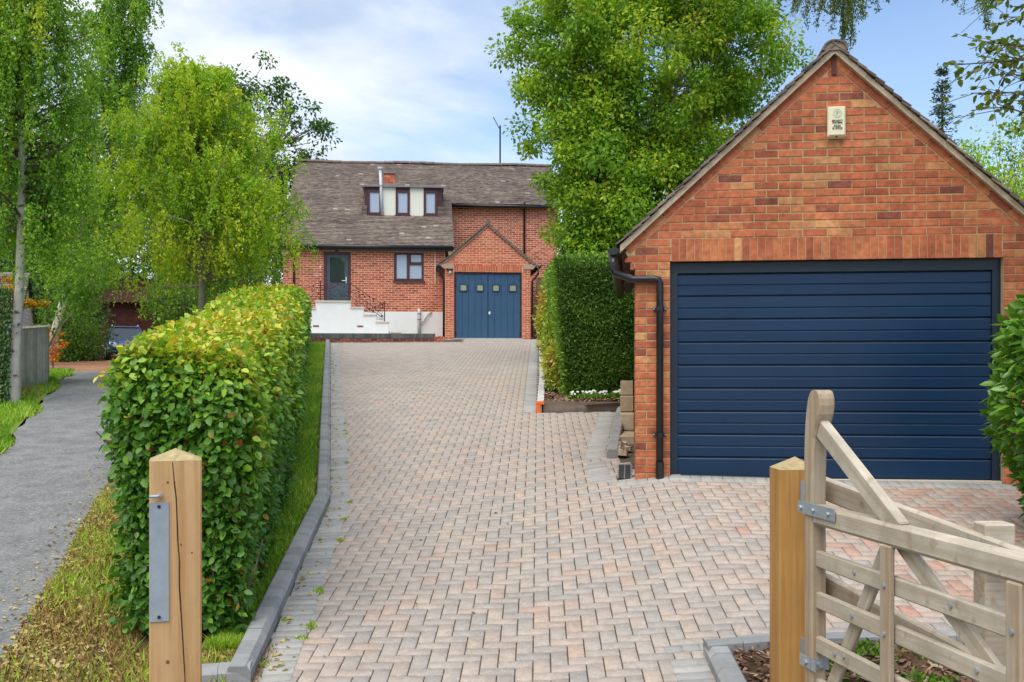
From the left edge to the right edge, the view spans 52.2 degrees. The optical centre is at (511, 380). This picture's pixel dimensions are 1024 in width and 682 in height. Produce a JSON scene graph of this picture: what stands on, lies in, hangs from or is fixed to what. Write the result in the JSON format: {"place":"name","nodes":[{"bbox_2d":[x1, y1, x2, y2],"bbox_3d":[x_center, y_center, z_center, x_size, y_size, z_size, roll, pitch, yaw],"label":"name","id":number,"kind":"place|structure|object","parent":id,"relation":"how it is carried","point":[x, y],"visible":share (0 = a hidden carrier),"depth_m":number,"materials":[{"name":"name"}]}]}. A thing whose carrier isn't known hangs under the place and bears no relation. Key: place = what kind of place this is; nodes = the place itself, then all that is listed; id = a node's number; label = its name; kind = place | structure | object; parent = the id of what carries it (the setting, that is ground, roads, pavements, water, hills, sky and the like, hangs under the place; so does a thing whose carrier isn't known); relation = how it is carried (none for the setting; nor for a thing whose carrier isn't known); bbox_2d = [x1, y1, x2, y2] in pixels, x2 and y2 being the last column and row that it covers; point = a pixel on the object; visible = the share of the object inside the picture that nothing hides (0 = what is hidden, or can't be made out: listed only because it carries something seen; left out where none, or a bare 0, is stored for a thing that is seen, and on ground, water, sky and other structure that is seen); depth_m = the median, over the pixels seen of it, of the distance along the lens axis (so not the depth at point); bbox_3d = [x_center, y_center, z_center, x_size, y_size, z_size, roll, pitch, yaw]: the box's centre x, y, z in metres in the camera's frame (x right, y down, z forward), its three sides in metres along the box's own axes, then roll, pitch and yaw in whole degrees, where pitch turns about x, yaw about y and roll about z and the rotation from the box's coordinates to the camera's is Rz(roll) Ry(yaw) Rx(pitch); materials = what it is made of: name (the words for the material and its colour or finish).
{"place":"outdoors","nodes":[
{"label":"outdoors","id":0,"kind":"place"},
{"bbox_2d":[0,366,323,642],"bbox_3d":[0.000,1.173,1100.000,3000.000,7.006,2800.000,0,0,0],"label":"ground","id":1,"kind":"structure","parent":0,"point":[40,402],"depth_m":14.82,"materials":[{"name":"green plant"}]},
{"bbox_2d":[0,272,36,325],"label":"weatherboarded barn","id":2,"kind":"structure","parent":1,"relation":"on","point":[27,315],"depth_m":32.99,"materials":[{"name":"wood"}]},
{"bbox_2d":[0,324,50,387],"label":"boarded fence","id":3,"kind":"object","parent":1,"relation":"on","point":[35,354],"visible":0.46,"depth_m":18.77,"materials":[{"name":"grey wood"}]},
{"bbox_2d":[0,275,50,324],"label":"golden maple","id":4,"kind":"object","parent":1,"relation":"on","point":[36,305],"visible":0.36,"depth_m":28.52,"materials":[{"name":"yellow plant"}]},
{"bbox_2d":[0,367,74,453],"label":"grass verge","id":5,"kind":"object","parent":1,"relation":"on","point":[22,420],"depth_m":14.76,"materials":[{"name":"plant"}]},
{"bbox_2d":[0,0,114,404],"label":"birch tree","id":6,"kind":"object","parent":5,"relation":"on","point":[24,54],"visible":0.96,"depth_m":16.63,"materials":[{"name":"green plant"}]},
{"bbox_2d":[33,154,134,347],"bbox_3d":[-8.675,-2.200,20.823,2.175,4.500,4.385,0,0,-23],"label":"birch sapling","id":7,"kind":"object","parent":5,"relation":"on","point":[85,294],"visible":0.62,"depth_m":19.74,"materials":[{"name":"green plant"}]},
{"bbox_2d":[0,112,102,323],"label":"garden tree","id":8,"kind":"object","parent":1,"relation":"on","point":[11,249],"visible":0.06,"depth_m":41.18,"materials":[{"name":"green plant"}]},
{"bbox_2d":[0,251,111,360],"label":"garden shrub","id":9,"kind":"object","parent":1,"relation":"on","point":[10,269],"visible":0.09,"depth_m":36.43,"materials":[{"name":"green plant"}]},
{"bbox_2d":[3,172,112,285],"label":"garden tree","id":10,"kind":"object","parent":1,"relation":"on","point":[40,247],"depth_m":60.88,"materials":[{"name":"green plant"}]},
{"bbox_2d":[0,371,118,677],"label":"lane","id":11,"kind":"structure","parent":1,"relation":"on","point":[52,451],"depth_m":10.62,"materials":[{"name":"grey asphalt"}]},
{"bbox_2d":[0,454,109,673],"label":"leaf litter","id":12,"kind":"object","parent":11,"relation":"on","point":[3,600],"visible":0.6,"depth_m":7.66,"materials":[{"name":"brown plant"}]},
{"bbox_2d":[49,329,69,367],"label":"red leaved shrub","id":13,"kind":"object","parent":1,"relation":"on","point":[53,357],"visible":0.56,"depth_m":25.49,"materials":[{"name":"brown plant"}]},
{"bbox_2d":[29,295,111,361],"bbox_3d":[-12.860,-1.573,30.505,2.248,2.573,1.996,0,0,0],"label":"garden shrub","id":14,"kind":"object","parent":1,"relation":"on","point":[70,348],"visible":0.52,"depth_m":30.33,"materials":[{"name":"green plant"}]},
{"bbox_2d":[30,224,125,360],"bbox_3d":[-15.132,-2.705,35.984,3.687,6.110,3.507,0,0,0],"label":"garden tree","id":15,"kind":"object","parent":1,"relation":"on","point":[98,315],"visible":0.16,"depth_m":35.70,"materials":[{"name":"green plant"}]},
{"bbox_2d":[49,360,118,371],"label":"gravel drive","id":16,"kind":"structure","parent":1,"relation":"on","point":[98,365],"depth_m":27.36,"materials":[{"name":"gravel"}]},
{"bbox_2d":[103,325,147,359],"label":"parked car","id":17,"kind":"object","parent":16,"relation":"on","point":[125,332],"visible":0.35,"depth_m":50.99,"materials":[{"name":"blue paint"}]},
{"bbox_2d":[3,0,164,364],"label":"birch tree","id":18,"kind":"object","parent":1,"relation":"on","point":[112,33],"visible":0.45,"depth_m":27.32,"materials":[{"name":"green plant"}]},
{"bbox_2d":[31,278,186,360],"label":"brick outbuilding","id":19,"kind":"structure","parent":1,"relation":"on","point":[126,313],"depth_m":62.80,"materials":[{"name":"red brick"}]},
{"bbox_2d":[0,481,237,681],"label":"verge","id":20,"kind":"structure","parent":1,"relation":"on","point":[145,638],"depth_m":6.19,"materials":[{"name":"green plant"}]},
{"bbox_2d":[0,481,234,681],"bbox_3d":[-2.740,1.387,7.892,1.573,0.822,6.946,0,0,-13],"label":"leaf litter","id":21,"kind":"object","parent":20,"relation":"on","point":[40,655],"visible":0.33,"depth_m":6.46,"materials":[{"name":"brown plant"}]},
{"bbox_2d":[72,639,282,681],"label":"verge straw","id":22,"kind":"object","parent":20,"relation":"on","point":[263,658],"visible":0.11,"depth_m":6.03,"materials":[{"name":"plant"}]},
{"bbox_2d":[149,448,201,681],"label":"gate post","id":23,"kind":"object","parent":1,"relation":"on","point":[175,564],"visible":1,"depth_m":4.17,"materials":[{"name":"wood"}]},
{"bbox_2d":[70,149,291,306],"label":"garden tree","id":24,"kind":"object","parent":1,"relation":"on","point":[133,268],"visible":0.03,"depth_m":67.00,"materials":[{"name":"green plant"}]},
{"bbox_2d":[135,259,231,329],"bbox_3d":[-10.433,-2.394,33.526,3.113,3.828,2.875,0,0,28],"label":"garden shrub","id":25,"kind":"object","parent":1,"relation":"on","point":[180,303],"visible":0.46,"depth_m":33.03,"materials":[{"name":"green plant"}]},
{"bbox_2d":[85,42,319,317],"bbox_3d":[-6.213,-3.262,20.897,4.435,6.642,4.506,0,0,0],"label":"birch tree","id":26,"kind":"object","parent":1,"relation":"on","point":[189,123],"visible":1,"depth_m":20.29,"materials":[{"name":"green plant"}]},
{"bbox_2d":[93,282,312,640],"bbox_3d":[-4.334,-0.522,18.628,1.687,4.297,25.618,0,0,-11],"label":"beech hedge","id":27,"kind":"object","parent":1,"relation":"on","point":[217,385],"visible":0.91,"depth_m":6.33,"materials":[{"name":"green plant"}]},
{"bbox_2d":[151,188,289,313],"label":"green tree","id":28,"kind":"object","parent":1,"relation":"on","point":[266,269],"visible":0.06,"depth_m":43.47,"materials":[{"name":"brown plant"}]},
{"bbox_2d":[160,207,282,325],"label":"garden tree","id":29,"kind":"object","parent":1,"relation":"on","point":[264,279],"visible":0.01,"depth_m":54.74,"materials":[{"name":"green plant"}]},
{"bbox_2d":[202,341,325,649],"bbox_3d":[-3.811,0.230,18.679,0.813,2.711,25.344,0,0,-10],"label":"grass strip","id":30,"kind":"object","parent":1,"relation":"on","point":[205,640],"depth_m":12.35,"materials":[{"name":"plant"}]},
{"bbox_2d":[202,339,329,681],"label":"kerb","id":31,"kind":"structure","parent":1,"relation":"on","point":[247,656],"depth_m":7.31,"materials":[{"name":"grey concrete"}]},
{"bbox_2d":[266,178,292,285],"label":"plum tree","id":32,"kind":"object","parent":1,"relation":"on","point":[289,187],"visible":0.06,"depth_m":46.05,"materials":[{"name":"green plant"}]},
{"bbox_2d":[219,50,342,288],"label":"walnut tree","id":33,"kind":"object","parent":1,"relation":"on","point":[320,125],"visible":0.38,"depth_m":44.80,"materials":[{"name":"green plant"}]},
{"bbox_2d":[311,333,443,342],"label":"wall","id":34,"kind":"structure","parent":1,"relation":"on","point":[369,337],"depth_m":32.30,"materials":[{"name":"brick"}]},
{"bbox_2d":[279,159,556,339],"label":"house","id":35,"kind":"structure","parent":1,"relation":"on","point":[399,238],"depth_m":35.40,"materials":[{"name":"brick"}]},
{"bbox_2d":[493,117,500,165],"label":"tv aerial","id":36,"kind":"object","parent":35,"relation":"attached to","point":[499,127],"visible":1,"depth_m":40.77,"materials":[{"name":"grey metal"}]},
{"bbox_2d":[536,277,545,338],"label":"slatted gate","id":37,"kind":"structure","parent":1,"relation":"on","point":[539,283],"depth_m":37.80,"materials":[{"name":"brown wood"}]},
{"bbox_2d":[540,382,633,404],"bbox_3d":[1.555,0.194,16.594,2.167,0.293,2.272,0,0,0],"label":"bark mulch","id":38,"kind":"object","parent":1,"relation":"on","point":[552,395],"visible":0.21,"depth_m":15.72,"materials":[{"name":"brown wood"}]},
{"bbox_2d":[533,277,544,348],"bbox_3d":[1.009,-1.511,23.381,1.173,2.160,1.172,0,0,24],"label":"pieris shrub","id":39,"kind":"object","parent":38,"relation":"on","point":[541,286],"visible":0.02,"depth_m":23.36,"materials":[{"name":"green plant"}]},
{"bbox_2d":[530,288,549,357],"bbox_3d":[0.884,-1.079,20.582,0.953,1.909,0.990,0,0,43],"label":"pieris shrub","id":40,"kind":"object","parent":38,"relation":"on","point":[540,314],"visible":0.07,"depth_m":20.56,"materials":[{"name":"green plant"}]},
{"bbox_2d":[536,310,560,374],"bbox_3d":[0.858,-0.615,18.480,0.864,1.458,0.842,0,0,0],"label":"pieris shrub","id":41,"kind":"object","parent":38,"relation":"on","point":[545,343],"visible":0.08,"depth_m":18.39,"materials":[{"name":"green plant"}]},
{"bbox_2d":[540,334,569,391],"bbox_3d":[0.800,-0.253,16.912,0.724,1.028,0.728,0,0,0],"label":"pieris shrub","id":42,"kind":"object","parent":38,"relation":"on","point":[549,361],"visible":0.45,"depth_m":16.77,"materials":[{"name":"green plant"}]},
{"bbox_2d":[563,391,580,398],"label":"white flower plant","id":43,"kind":"object","parent":38,"relation":"on","point":[572,395],"visible":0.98,"depth_m":15.71,"materials":[{"name":"green plant"}]},
{"bbox_2d":[574,391,596,398],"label":"white flower plant","id":44,"kind":"object","parent":38,"relation":"on","point":[584,395],"visible":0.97,"depth_m":15.68,"materials":[{"name":"green plant"}]},
{"bbox_2d":[542,250,634,395],"bbox_3d":[1.644,-0.877,18.305,2.225,2.795,4.727,0,0,0],"label":"yew hedge","id":45,"kind":"object","parent":38,"relation":"on","point":[592,323],"visible":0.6,"depth_m":16.12,"materials":[{"name":"green plant"}]},
{"bbox_2d":[587,389,600,397],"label":"white flower plant","id":46,"kind":"object","parent":38,"relation":"on","point":[594,392],"visible":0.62,"depth_m":15.81,"materials":[{"name":"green plant"}]},
{"bbox_2d":[595,390,613,398],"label":"white flower plant","id":47,"kind":"object","parent":38,"relation":"on","point":[603,395],"visible":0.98,"depth_m":15.67,"materials":[{"name":"green plant"}]},
{"bbox_2d":[605,391,620,398],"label":"white flower plant","id":48,"kind":"object","parent":38,"relation":"on","point":[615,394],"visible":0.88,"depth_m":15.67,"materials":[{"name":"green plant"}]},
{"bbox_2d":[484,0,816,256],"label":"hornbeam tree","id":49,"kind":"object","parent":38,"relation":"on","point":[617,160],"visible":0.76,"depth_m":22.25,"materials":[{"name":"green plant"}]},
{"bbox_2d":[606,406,622,458],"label":"kerb","id":50,"kind":"structure","parent":1,"relation":"on","point":[614,440],"depth_m":12.08,"materials":[{"name":"grey concrete"}]},
{"bbox_2d":[618,381,633,455],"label":"block wall","id":51,"kind":"structure","parent":1,"relation":"on","point":[627,411],"depth_m":13.40,"materials":[{"name":"beige stone"}]},
{"bbox_2d":[770,457,804,681],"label":"gate post","id":52,"kind":"object","parent":1,"relation":"on","point":[787,571],"visible":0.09,"depth_m":5.00,"materials":[{"name":"beige wood"}]},
{"bbox_2d":[607,39,1023,484],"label":"garage","id":53,"kind":"structure","parent":1,"relation":"on","point":[777,259],"depth_m":9.89,"materials":[{"name":"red brick"}]},
{"bbox_2d":[670,259,1000,480],"bbox_3d":[3.041,-0.080,9.948,3.050,2.110,0.075,0,0,7],"label":"door","id":54,"kind":"structure","parent":53,"relation":"in","point":[901,347],"depth_m":9.93,"materials":[{"name":"blue metal"}]},
{"bbox_2d":[827,106,845,138],"bbox_3d":[3.038,-2.420,9.791,0.164,0.296,0.064,0,0,7],"label":"alarm box","id":55,"kind":"object","parent":53,"relation":"attached to","point":[836,122],"visible":1,"depth_m":9.77,"materials":[{"name":"beige plastic"}]},
{"bbox_2d":[703,629,963,681],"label":"kerb","id":56,"kind":"structure","parent":1,"relation":"on","point":[720,660],"depth_m":5.82,"materials":[{"name":"grey concrete"}]},
{"bbox_2d":[732,640,973,681],"bbox_3d":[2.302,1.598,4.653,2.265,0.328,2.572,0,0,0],"label":"bark chips","id":57,"kind":"object","parent":1,"relation":"on","point":[924,663],"visible":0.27,"depth_m":5.55,"materials":[{"name":"brown wood"}]},
{"bbox_2d":[826,637,958,681],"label":"bed weeds","id":58,"kind":"object","parent":57,"relation":"on","point":[867,644],"visible":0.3,"depth_m":5.55,"materials":[{"name":"green plant"}]},
{"bbox_2d":[787,0,996,50],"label":"larch tree","id":59,"kind":"object","parent":1,"relation":"on","point":[846,11],"visible":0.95,"depth_m":11.16,"materials":[{"name":"brown bark"},{"name":"larch needles"}]},
{"bbox_2d":[826,477,1023,681],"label":"post and rail fence","id":60,"kind":"object","parent":1,"relation":"on","point":[989,591],"visible":0.28,"depth_m":4.27,"materials":[{"name":"brown wood"}]},
{"bbox_2d":[928,64,960,144],"bbox_3d":[14.216,-5.895,34.532,2.204,9.118,2.272,0,0,-20],"label":"conifer tree","id":61,"kind":"object","parent":1,"relation":"on","point":[943,72],"visible":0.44,"depth_m":34.44,"materials":[{"name":"green plant"}]},
{"bbox_2d":[934,0,1023,135],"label":"beech tree","id":62,"kind":"object","parent":1,"relation":"on","point":[1005,61],"visible":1,"depth_m":7.72,"materials":[{"name":"green plant"}]},
{"bbox_2d":[955,111,1023,199],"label":"garden tree","id":63,"kind":"object","parent":1,"relation":"on","point":[1010,160],"visible":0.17,"depth_m":31.11,"materials":[{"name":"green plant"}]},
{"bbox_2d":[960,140,1023,200],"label":"garden tree","id":64,"kind":"object","parent":1,"relation":"on","point":[993,170],"visible":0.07,"depth_m":24.16,"materials":[{"name":"green plant"}]},
{"bbox_2d":[978,289,1023,521],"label":"laurel bush","id":65,"kind":"object","parent":1,"relation":"on","point":[1009,370],"visible":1,"depth_m":7.98,"materials":[{"name":"green plant"}]},
{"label":"terrace","id":66,"kind":"structure","parent":1,"relation":"on","visible":0},
{"bbox_2d":[310,300,389,333],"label":"stair wall","id":67,"kind":"structure","parent":66,"relation":"on","point":[336,317],"depth_m":33.68,"materials":[{"name":"paint"}]},
{"bbox_2d":[303,281,388,320],"bbox_3d":[-5.510,-2.565,33.777,3.041,1.290,0.061,0,0,-5],"label":"railing","id":68,"kind":"object","parent":67,"relation":"on","point":[340,295],"visible":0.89,"depth_m":33.80,"materials":[{"name":"black metal"}]},
{"bbox_2d":[417,309,431,333],"bbox_3d":[-2.941,-1.875,35.260,0.503,1.110,0.153,0,0,-5],"label":"soil pipe","id":69,"kind":"object","parent":66,"relation":"on","point":[419,320],"visible":0.96,"depth_m":35.21,"materials":[{"name":"white plastic"}]},
{"bbox_2d":[0,0,1023,284],"label":"sky","id":70,"kind":"structure","parent":0,"point":[398,80],"materials":[{"name":"blue"}]},
{"bbox_2d":[253,339,1023,681],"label":"driveway","id":71,"kind":"structure","parent":0,"point":[601,575],"depth_m":8.23,"materials":[{"name":"block paving"},{"name":"grey brick"}]},
{"bbox_2d":[259,422,353,666],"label":"joint weeds","id":72,"kind":"object","parent":71,"relation":"on","point":[317,590],"visible":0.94,"depth_m":6.74,"materials":[{"name":"green plant"}]},
{"bbox_2d":[268,345,346,670],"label":"leaf litter","id":73,"kind":"object","parent":71,"relation":"on","point":[296,636],"visible":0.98,"depth_m":7.48,"materials":[{"name":"brown plant"}]},
{"bbox_2d":[323,343,567,655],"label":"leaf litter","id":74,"kind":"object","parent":71,"relation":"on","point":[466,462],"visible":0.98,"depth_m":9.60,"materials":[{"name":"green plant"}]},
{"bbox_2d":[536,347,544,413],"bbox_3d":[0.680,-0.476,24.494,0.146,1.995,18.220,0,0,2],"label":"bed edging","id":75,"kind":"object","parent":71,"relation":"on","point":[540,401],"visible":0.59,"depth_m":16.50,"materials":[{"name":"concrete"}]},
{"bbox_2d":[543,400,619,412],"bbox_3d":[1.086,0.426,15.449,1.250,0.270,0.115,0,0,4],"label":"timber sleeper","id":76,"kind":"object","parent":71,"relation":"on","point":[549,406],"visible":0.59,"depth_m":15.40,"materials":[{"name":"brown wood"}]},
{"bbox_2d":[617,464,631,479],"bbox_3d":[1.125,0.916,10.441,0.140,0.035,0.660,0,7,7],"label":"drain grate","id":77,"kind":"object","parent":71,"relation":"on","point":[624,471],"visible":0.99,"depth_m":10.37,"materials":[{"name":"black metal"}]},
{"bbox_2d":[798,390,1023,681],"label":"field gate","id":78,"kind":"structure","parent":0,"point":[889,529],"depth_m":4.12,"materials":[{"name":"brown wood"}]}
]}

